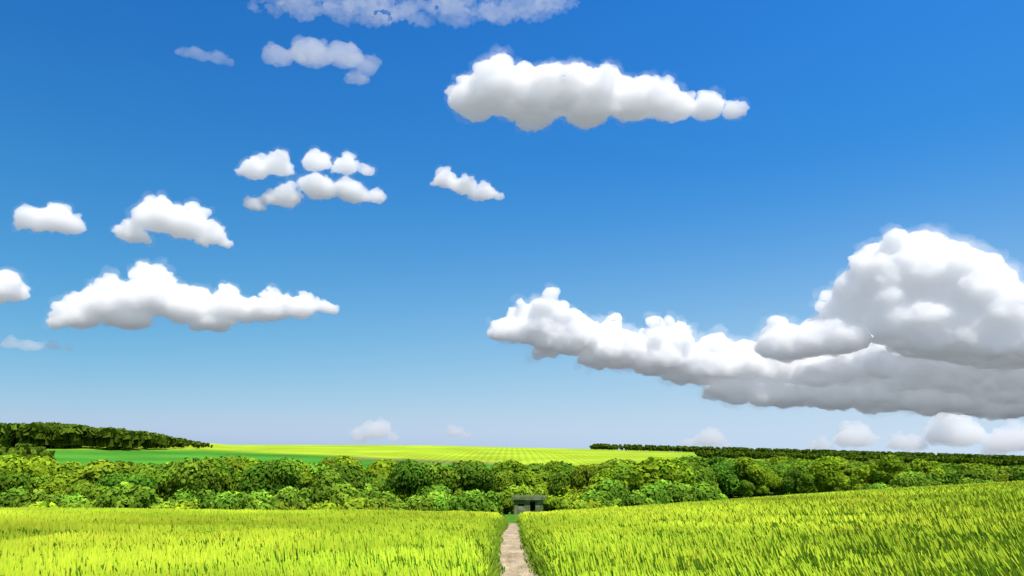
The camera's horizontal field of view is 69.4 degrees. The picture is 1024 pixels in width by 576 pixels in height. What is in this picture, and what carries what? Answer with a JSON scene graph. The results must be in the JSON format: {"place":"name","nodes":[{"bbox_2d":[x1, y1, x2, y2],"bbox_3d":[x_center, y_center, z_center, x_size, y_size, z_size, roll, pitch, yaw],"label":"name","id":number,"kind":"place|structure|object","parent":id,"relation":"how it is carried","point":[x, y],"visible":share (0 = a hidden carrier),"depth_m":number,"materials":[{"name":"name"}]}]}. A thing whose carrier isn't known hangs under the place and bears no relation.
{"place":"outdoors","nodes":[
{"label":"outdoors","id":0,"kind":"place"},
{"bbox_2d":[0,480,1023,575],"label":"barley field","id":1,"kind":"structure","parent":0,"point":[825,533],"depth_m":12.99,"materials":[{"name":"green plant"}]},
{"bbox_2d":[0,0,1023,455],"label":"sky","id":2,"kind":"structure","parent":0,"point":[564,224],"materials":[{"name":"blue"}]},
{"bbox_2d":[6,442,1022,575],"bbox_3d":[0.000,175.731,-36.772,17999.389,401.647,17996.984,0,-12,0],"label":"ground","id":3,"kind":"structure","parent":0,"point":[367,455],"depth_m":710.39,"materials":[{"name":"plant"}]},
{"bbox_2d":[0,486,31,507],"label":"bush","id":4,"kind":"object","parent":3,"relation":"on","point":[7,496],"visible":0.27,"depth_m":92.57,"materials":[{"name":"green plant"}]},
{"bbox_2d":[0,468,33,492],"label":"tree","id":5,"kind":"object","parent":3,"relation":"on","point":[9,480],"visible":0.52,"depth_m":101.69,"materials":[{"name":"green plant"}]},
{"bbox_2d":[0,454,38,494],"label":"tree","id":6,"kind":"object","parent":3,"relation":"on","point":[10,462],"visible":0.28,"depth_m":123.63,"materials":[{"name":"green plant"}]},
{"bbox_2d":[7,489,64,507],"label":"bush","id":7,"kind":"object","parent":3,"relation":"on","point":[39,495],"visible":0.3,"depth_m":84.69,"materials":[{"name":"green plant"}]},
{"bbox_2d":[21,455,58,493],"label":"tree","id":8,"kind":"object","parent":3,"relation":"on","point":[38,465],"visible":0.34,"depth_m":124.45,"materials":[{"name":"green plant"}]},
{"bbox_2d":[29,474,52,490],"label":"tree","id":9,"kind":"object","parent":3,"relation":"on","point":[43,479],"visible":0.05,"depth_m":122.24,"materials":[{"name":"green plant"}]},
{"bbox_2d":[28,501,64,507],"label":"bush","id":10,"kind":"object","parent":3,"relation":"on","point":[41,504],"visible":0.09,"depth_m":76.17,"materials":[{"name":"green plant"}]},
{"bbox_2d":[37,481,62,495],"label":"bush","id":11,"kind":"object","parent":3,"relation":"on","point":[52,487],"visible":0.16,"depth_m":108.32,"materials":[{"name":"green plant"}]},
{"bbox_2d":[49,463,81,487],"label":"tree","id":12,"kind":"object","parent":3,"relation":"on","point":[62,474],"visible":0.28,"depth_m":119.52,"materials":[{"name":"green plant"}]},
{"bbox_2d":[55,493,86,505],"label":"bush","id":13,"kind":"object","parent":3,"relation":"on","point":[70,500],"visible":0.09,"depth_m":92.81,"materials":[{"name":"green plant"}]},
{"bbox_2d":[67,482,109,500],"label":"bush","id":14,"kind":"object","parent":3,"relation":"on","point":[88,491],"visible":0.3,"depth_m":98.49,"materials":[{"name":"green plant"}]},
{"bbox_2d":[60,459,140,496],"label":"tree","id":15,"kind":"object","parent":3,"relation":"on","point":[92,472],"visible":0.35,"depth_m":105.10,"materials":[{"name":"green plant"}]},
{"bbox_2d":[90,481,155,508],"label":"bush","id":16,"kind":"object","parent":3,"relation":"on","point":[124,494],"visible":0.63,"depth_m":81.20,"materials":[{"name":"green plant"}]},
{"bbox_2d":[95,471,159,498],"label":"tree","id":17,"kind":"object","parent":3,"relation":"on","point":[119,478],"visible":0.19,"depth_m":103.92,"materials":[{"name":"green plant"}]},
{"bbox_2d":[134,468,171,500],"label":"tree","id":18,"kind":"object","parent":3,"relation":"on","point":[161,477],"visible":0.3,"depth_m":108.17,"materials":[{"name":"green plant"}]},
{"bbox_2d":[166,499,200,508],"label":"bush","id":19,"kind":"object","parent":3,"relation":"on","point":[192,503],"visible":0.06,"depth_m":97.15,"materials":[{"name":"green plant"}]},
{"bbox_2d":[167,487,214,503],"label":"bush","id":20,"kind":"object","parent":3,"relation":"on","point":[184,495],"visible":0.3,"depth_m":102.05,"materials":[{"name":"green plant"}]},
{"bbox_2d":[164,457,221,500],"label":"tree","id":21,"kind":"object","parent":3,"relation":"on","point":[186,474],"visible":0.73,"depth_m":104.15,"materials":[{"name":"green plant"}]},
{"bbox_2d":[197,491,224,508],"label":"bush","id":22,"kind":"object","parent":3,"relation":"on","point":[204,501],"visible":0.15,"depth_m":94.36,"materials":[{"name":"green plant"}]},
{"bbox_2d":[197,456,228,488],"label":"tree","id":23,"kind":"object","parent":3,"relation":"on","point":[216,463],"visible":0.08,"depth_m":108.49,"materials":[{"name":"green plant"}]},
{"bbox_2d":[215,475,232,495],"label":"tree","id":24,"kind":"object","parent":3,"relation":"on","point":[226,486],"visible":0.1,"depth_m":110.15,"materials":[{"name":"green plant"}]},
{"bbox_2d":[208,491,243,509],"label":"bush","id":25,"kind":"object","parent":3,"relation":"on","point":[224,501],"visible":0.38,"depth_m":86.00,"materials":[{"name":"green plant"}]},
{"bbox_2d":[220,460,237,492],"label":"tree","id":26,"kind":"object","parent":3,"relation":"on","point":[226,467],"visible":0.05,"depth_m":114.97,"materials":[{"name":"green plant"}]},
{"bbox_2d":[220,457,247,472],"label":"tree","id":27,"kind":"object","parent":3,"relation":"on","point":[236,463],"visible":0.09,"depth_m":127.41,"materials":[{"name":"green plant"}]},
{"bbox_2d":[236,458,262,475],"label":"tree","id":28,"kind":"object","parent":3,"relation":"on","point":[252,461],"visible":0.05,"depth_m":129.47,"materials":[{"name":"green plant"}]},
{"bbox_2d":[233,489,280,510],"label":"bush","id":29,"kind":"object","parent":3,"relation":"on","point":[259,500],"visible":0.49,"depth_m":86.43,"materials":[{"name":"green plant"}]},
{"bbox_2d":[236,457,303,495],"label":"tree","id":30,"kind":"object","parent":3,"relation":"on","point":[257,476],"visible":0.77,"depth_m":111.38,"materials":[{"name":"green plant"}]},
{"bbox_2d":[276,499,298,510],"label":"bush","id":31,"kind":"object","parent":3,"relation":"on","point":[283,505],"visible":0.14,"depth_m":91.21,"materials":[{"name":"green plant"}]},
{"bbox_2d":[270,465,304,491],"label":"tree","id":32,"kind":"object","parent":3,"relation":"on","point":[301,483],"visible":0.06,"depth_m":115.89,"materials":[{"name":"green plant"}]},
{"bbox_2d":[273,486,314,509],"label":"bush","id":33,"kind":"object","parent":3,"relation":"on","point":[294,497],"visible":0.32,"depth_m":96.02,"materials":[{"name":"green plant"}]},
{"bbox_2d":[301,472,315,488],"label":"tree","id":34,"kind":"object","parent":3,"relation":"on","point":[309,480],"visible":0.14,"depth_m":121.37,"materials":[{"name":"green plant"}]},
{"bbox_2d":[307,463,331,478],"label":"tree","id":35,"kind":"object","parent":3,"relation":"on","point":[315,469],"visible":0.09,"depth_m":130.59,"materials":[{"name":"green plant"}]},
{"bbox_2d":[305,500,340,509],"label":"bush","id":36,"kind":"object","parent":3,"relation":"on","point":[330,505],"visible":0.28,"depth_m":87.52,"materials":[{"name":"green plant"}]},
{"bbox_2d":[317,458,346,466],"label":"tree","id":37,"kind":"object","parent":3,"relation":"on","point":[330,462],"visible":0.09,"depth_m":138.42,"materials":[{"name":"green plant"}]},
{"bbox_2d":[310,481,358,505],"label":"bush","id":38,"kind":"object","parent":3,"relation":"on","point":[342,493],"visible":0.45,"depth_m":93.34,"materials":[{"name":"green plant"}]},
{"bbox_2d":[306,462,366,495],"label":"tree","id":39,"kind":"object","parent":3,"relation":"on","point":[352,474],"visible":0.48,"depth_m":110.37,"materials":[{"name":"green plant"}]},
{"bbox_2d":[332,455,363,472],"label":"tree","id":40,"kind":"object","parent":3,"relation":"on","point":[346,459],"visible":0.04,"depth_m":148.12,"materials":[{"name":"green plant"}]},
{"bbox_2d":[341,496,379,509],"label":"bush","id":41,"kind":"object","parent":3,"relation":"on","point":[354,503],"visible":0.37,"depth_m":86.85,"materials":[{"name":"green plant"}]},
{"bbox_2d":[365,475,387,492],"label":"tree","id":42,"kind":"object","parent":3,"relation":"on","point":[378,481],"visible":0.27,"depth_m":129.16,"materials":[{"name":"green plant"}]},
{"bbox_2d":[365,459,397,478],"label":"tree","id":43,"kind":"object","parent":3,"relation":"on","point":[379,467],"visible":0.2,"depth_m":139.01,"materials":[{"name":"green plant"}]},
{"bbox_2d":[372,491,401,504],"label":"bush","id":44,"kind":"object","parent":3,"relation":"on","point":[386,496],"visible":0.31,"depth_m":108.58,"materials":[{"name":"green plant"}]},
{"bbox_2d":[392,487,410,502],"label":"bush","id":45,"kind":"object","parent":3,"relation":"on","point":[403,494],"visible":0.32,"depth_m":112.76,"materials":[{"name":"green plant"}]},
{"bbox_2d":[381,458,438,495],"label":"tree","id":46,"kind":"object","parent":3,"relation":"on","point":[409,474],"visible":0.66,"depth_m":113.01,"materials":[{"name":"green plant"}]},
{"bbox_2d":[403,495,439,510],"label":"bush","id":47,"kind":"object","parent":3,"relation":"on","point":[422,503],"visible":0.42,"depth_m":96.64,"materials":[{"name":"green plant"}]},
{"bbox_2d":[415,484,453,497],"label":"bush","id":48,"kind":"object","parent":3,"relation":"on","point":[425,490],"visible":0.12,"depth_m":110.84,"materials":[{"name":"green plant"}]},
{"bbox_2d":[430,495,458,511],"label":"bush","id":49,"kind":"object","parent":3,"relation":"on","point":[442,502],"visible":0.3,"depth_m":97.03,"materials":[{"name":"green plant"}]},
{"bbox_2d":[425,462,466,494],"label":"tree","id":50,"kind":"object","parent":3,"relation":"on","point":[449,476],"visible":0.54,"depth_m":114.05,"materials":[{"name":"green plant"}]},
{"bbox_2d":[448,491,470,510],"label":"bush","id":51,"kind":"object","parent":3,"relation":"on","point":[454,504],"visible":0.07,"depth_m":95.22,"materials":[{"name":"green plant"}]},
{"bbox_2d":[447,460,495,493],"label":"tree","id":52,"kind":"object","parent":3,"relation":"on","point":[474,476],"visible":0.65,"depth_m":117.02,"materials":[{"name":"green plant"}]},
{"bbox_2d":[458,489,502,514],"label":"bush","id":53,"kind":"object","parent":3,"relation":"on","point":[477,500],"visible":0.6,"depth_m":89.21,"materials":[{"name":"green plant"}]},
{"bbox_2d":[491,470,524,513],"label":"tree","id":54,"kind":"object","parent":3,"relation":"on","point":[504,480],"visible":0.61,"depth_m":129.21,"materials":[{"name":"green plant"}]},
{"bbox_2d":[0,421,1023,467],"bbox_3d":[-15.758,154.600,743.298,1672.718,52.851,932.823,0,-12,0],"label":"woods","id":55,"kind":"object","parent":3,"relation":"on","point":[24,438],"visible":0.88,"depth_m":679.60,"materials":[{"name":"green plant"}]},
{"bbox_2d":[498,459,535,512],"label":"tree","id":56,"kind":"object","parent":3,"relation":"on","point":[525,473],"visible":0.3,"depth_m":141.54,"materials":[{"name":"green plant"}]},
{"bbox_2d":[500,484,533,507],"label":"bush","id":57,"kind":"object","parent":3,"relation":"on","point":[508,494],"visible":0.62,"depth_m":126.10,"materials":[{"name":"green plant"}]},
{"bbox_2d":[511,495,545,513],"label":"bunker","id":58,"kind":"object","parent":3,"relation":"on","point":[528,503],"visible":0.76,"depth_m":118.28,"materials":[{"name":"concrete"}]},
{"bbox_2d":[530,487,548,508],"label":"bush","id":59,"kind":"object","parent":3,"relation":"on","point":[539,491],"visible":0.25,"depth_m":126.03,"materials":[{"name":"green plant"}]},
{"bbox_2d":[526,476,553,495],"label":"tree","id":60,"kind":"object","parent":3,"relation":"on","point":[538,483],"visible":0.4,"depth_m":139.64,"materials":[{"name":"green plant"}]},
{"bbox_2d":[535,470,558,511],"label":"tree","id":61,"kind":"object","parent":3,"relation":"on","point":[543,475],"visible":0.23,"depth_m":153.33,"materials":[{"name":"green plant"}]},
{"bbox_2d":[538,460,563,471],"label":"tree","id":62,"kind":"object","parent":3,"relation":"on","point":[556,465],"visible":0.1,"depth_m":173.44,"materials":[{"name":"green plant"}]},
{"bbox_2d":[545,496,559,509],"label":"bush","id":63,"kind":"object","parent":3,"relation":"on","point":[549,505],"visible":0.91,"depth_m":124.84,"materials":[{"name":"green plant"}]},
{"bbox_2d":[537,460,575,471],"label":"tree","id":64,"kind":"object","parent":3,"relation":"on","point":[567,465],"visible":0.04,"depth_m":175.10,"materials":[{"name":"green plant"}]},
{"bbox_2d":[547,467,574,497],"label":"tree","id":65,"kind":"object","parent":3,"relation":"on","point":[562,478],"visible":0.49,"depth_m":136.35,"materials":[{"name":"green plant"}]},
{"bbox_2d":[558,464,598,496],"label":"tree","id":66,"kind":"object","parent":3,"relation":"on","point":[572,489],"visible":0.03,"depth_m":134.08,"materials":[{"name":"green plant"}]},
{"bbox_2d":[570,464,600,488],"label":"tree","id":67,"kind":"object","parent":3,"relation":"on","point":[581,475],"visible":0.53,"depth_m":133.68,"materials":[{"name":"green plant"}]},
{"bbox_2d":[564,497,608,509],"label":"bush","id":68,"kind":"object","parent":3,"relation":"on","point":[576,504],"visible":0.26,"depth_m":95.67,"materials":[{"name":"green plant"}]},
{"bbox_2d":[577,489,614,506],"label":"bush","id":69,"kind":"object","parent":3,"relation":"on","point":[605,498],"visible":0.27,"depth_m":99.50,"materials":[{"name":"green plant"}]},
{"bbox_2d":[588,473,611,485],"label":"tree","id":70,"kind":"object","parent":3,"relation":"on","point":[597,478],"visible":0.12,"depth_m":126.60,"materials":[{"name":"green plant"}]},
{"bbox_2d":[592,478,630,498],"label":"bush","id":71,"kind":"object","parent":3,"relation":"on","point":[616,489],"visible":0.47,"depth_m":111.11,"materials":[{"name":"green plant"}]},
{"bbox_2d":[598,460,632,479],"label":"tree","id":72,"kind":"object","parent":3,"relation":"on","point":[608,471],"visible":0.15,"depth_m":128.19,"materials":[{"name":"green plant"}]},
{"bbox_2d":[596,458,635,474],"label":"tree","id":73,"kind":"object","parent":3,"relation":"on","point":[606,464],"visible":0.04,"depth_m":134.44,"materials":[{"name":"green plant"}]},
{"bbox_2d":[612,465,636,491],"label":"tree","id":74,"kind":"object","parent":3,"relation":"on","point":[621,471],"visible":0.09,"depth_m":122.03,"materials":[{"name":"green plant"}]},
{"bbox_2d":[617,490,655,506],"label":"bush","id":75,"kind":"object","parent":3,"relation":"on","point":[635,498],"visible":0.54,"depth_m":93.16,"materials":[{"name":"green plant"}]},
{"bbox_2d":[624,456,678,490],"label":"tree","id":76,"kind":"object","parent":3,"relation":"on","point":[640,474],"visible":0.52,"depth_m":118.63,"materials":[{"name":"green plant"}]},
{"bbox_2d":[639,483,672,504],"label":"bush","id":77,"kind":"object","parent":3,"relation":"on","point":[656,494],"visible":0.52,"depth_m":96.32,"materials":[{"name":"green plant"}]},
{"bbox_2d":[654,479,685,501],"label":"bush","id":78,"kind":"object","parent":3,"relation":"on","point":[666,483],"visible":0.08,"depth_m":108.70,"materials":[{"name":"green plant"}]},
{"bbox_2d":[665,483,697,502],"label":"bush","id":79,"kind":"object","parent":3,"relation":"on","point":[675,492],"visible":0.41,"depth_m":105.46,"materials":[{"name":"green plant"}]},
{"bbox_2d":[669,458,696,484],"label":"tree","id":80,"kind":"object","parent":3,"relation":"on","point":[685,472],"visible":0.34,"depth_m":120.08,"materials":[{"name":"green plant"}]},
{"bbox_2d":[678,484,706,502],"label":"bush","id":81,"kind":"object","parent":3,"relation":"on","point":[699,493],"visible":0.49,"depth_m":104.87,"materials":[{"name":"green plant"}]},
{"bbox_2d":[680,455,712,470],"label":"tree","id":82,"kind":"object","parent":3,"relation":"on","point":[702,462],"visible":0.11,"depth_m":147.80,"materials":[{"name":"green plant"}]},
{"bbox_2d":[692,465,718,487],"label":"tree","id":83,"kind":"object","parent":3,"relation":"on","point":[707,475],"visible":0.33,"depth_m":140.89,"materials":[{"name":"green plant"}]},
{"bbox_2d":[691,481,721,499],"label":"bush","id":84,"kind":"object","parent":3,"relation":"on","point":[703,486],"visible":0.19,"depth_m":107.72,"materials":[{"name":"green plant"}]},
{"bbox_2d":[711,461,743,497],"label":"tree","id":85,"kind":"object","parent":3,"relation":"on","point":[728,478],"visible":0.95,"depth_m":188.10,"materials":[{"name":"green plant"}]},
{"bbox_2d":[739,480,754,496],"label":"tree","id":86,"kind":"object","parent":3,"relation":"on","point":[746,488],"visible":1,"depth_m":184.25,"materials":[{"name":"green plant"}]},
{"bbox_2d":[734,457,768,496],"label":"tree","id":87,"kind":"object","parent":3,"relation":"on","point":[749,470],"visible":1,"depth_m":186.79,"materials":[{"name":"green plant"}]},
{"bbox_2d":[763,466,778,495],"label":"tree","id":88,"kind":"object","parent":3,"relation":"on","point":[773,476],"visible":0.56,"depth_m":187.87,"materials":[{"name":"green plant"}]},
{"bbox_2d":[770,477,786,495],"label":"tree","id":89,"kind":"object","parent":3,"relation":"on","point":[778,490],"visible":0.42,"depth_m":189.55,"materials":[{"name":"green plant"}]},
{"bbox_2d":[781,468,801,493],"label":"tree","id":90,"kind":"object","parent":3,"relation":"on","point":[788,481],"visible":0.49,"depth_m":184.04,"materials":[{"name":"green plant"}]},
{"bbox_2d":[792,462,814,485],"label":"tree","id":91,"kind":"object","parent":3,"relation":"on","point":[802,468],"visible":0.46,"depth_m":182.26,"materials":[{"name":"green plant"}]},
{"bbox_2d":[796,472,817,493],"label":"tree","id":92,"kind":"object","parent":3,"relation":"on","point":[808,487],"visible":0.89,"depth_m":180.18,"materials":[{"name":"green plant"}]},
{"bbox_2d":[810,456,849,491],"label":"lone tree","id":93,"kind":"object","parent":3,"relation":"on","point":[824,470],"visible":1,"depth_m":77.73,"materials":[{"name":"green plant"}]},
{"bbox_2d":[848,471,873,489],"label":"tree","id":94,"kind":"object","parent":3,"relation":"on","point":[854,478],"visible":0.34,"depth_m":159.81,"materials":[{"name":"green plant"}]},
{"bbox_2d":[851,464,877,490],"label":"tree","id":95,"kind":"object","parent":3,"relation":"on","point":[866,468],"visible":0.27,"depth_m":159.13,"materials":[{"name":"green plant"}]},
{"bbox_2d":[861,482,888,489],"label":"bush","id":96,"kind":"object","parent":3,"relation":"on","point":[875,486],"visible":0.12,"depth_m":140.25,"materials":[{"name":"green plant"}]},
{"bbox_2d":[870,460,906,484],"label":"tree","id":97,"kind":"object","parent":3,"relation":"on","point":[900,465],"visible":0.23,"depth_m":149.18,"materials":[{"name":"green plant"}]},
{"bbox_2d":[870,454,912,484],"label":"tree","id":98,"kind":"object","parent":3,"relation":"on","point":[878,473],"visible":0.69,"depth_m":149.30,"materials":[{"name":"green plant"}]},
{"bbox_2d":[889,472,923,487],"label":"bush","id":99,"kind":"object","parent":3,"relation":"on","point":[900,480],"visible":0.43,"depth_m":120.02,"materials":[{"name":"green plant"}]},
{"bbox_2d":[904,470,932,486],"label":"bush","id":100,"kind":"object","parent":3,"relation":"on","point":[917,477],"visible":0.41,"depth_m":120.10,"materials":[{"name":"green plant"}]},
{"bbox_2d":[909,458,947,478],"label":"tree","id":101,"kind":"object","parent":3,"relation":"on","point":[919,465],"visible":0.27,"depth_m":148.40,"materials":[{"name":"green plant"}]},
{"bbox_2d":[923,467,963,484],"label":"tree","id":102,"kind":"object","parent":3,"relation":"on","point":[951,478],"visible":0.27,"depth_m":146.12,"materials":[{"name":"green plant"}]},
{"bbox_2d":[956,477,984,484],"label":"bush","id":103,"kind":"object","parent":3,"relation":"on","point":[966,480],"visible":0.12,"depth_m":121.92,"materials":[{"name":"green plant"}]},
{"bbox_2d":[957,467,998,481],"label":"tree","id":104,"kind":"object","parent":3,"relation":"on","point":[976,473],"visible":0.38,"depth_m":150.84,"materials":[{"name":"green plant"}]},
{"bbox_2d":[991,467,1023,481],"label":"tree","id":105,"kind":"object","parent":3,"relation":"on","point":[999,471],"visible":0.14,"depth_m":154.41,"materials":[{"name":"green plant"}]},
{"bbox_2d":[498,523,538,575],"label":"foot path","id":106,"kind":"structure","parent":0,"point":[512,561],"depth_m":16.80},
{"bbox_2d":[466,515,571,575],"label":"path verge grass","id":107,"kind":"structure","parent":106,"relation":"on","point":[500,525],"depth_m":15.09,"materials":[{"name":"green plant"}]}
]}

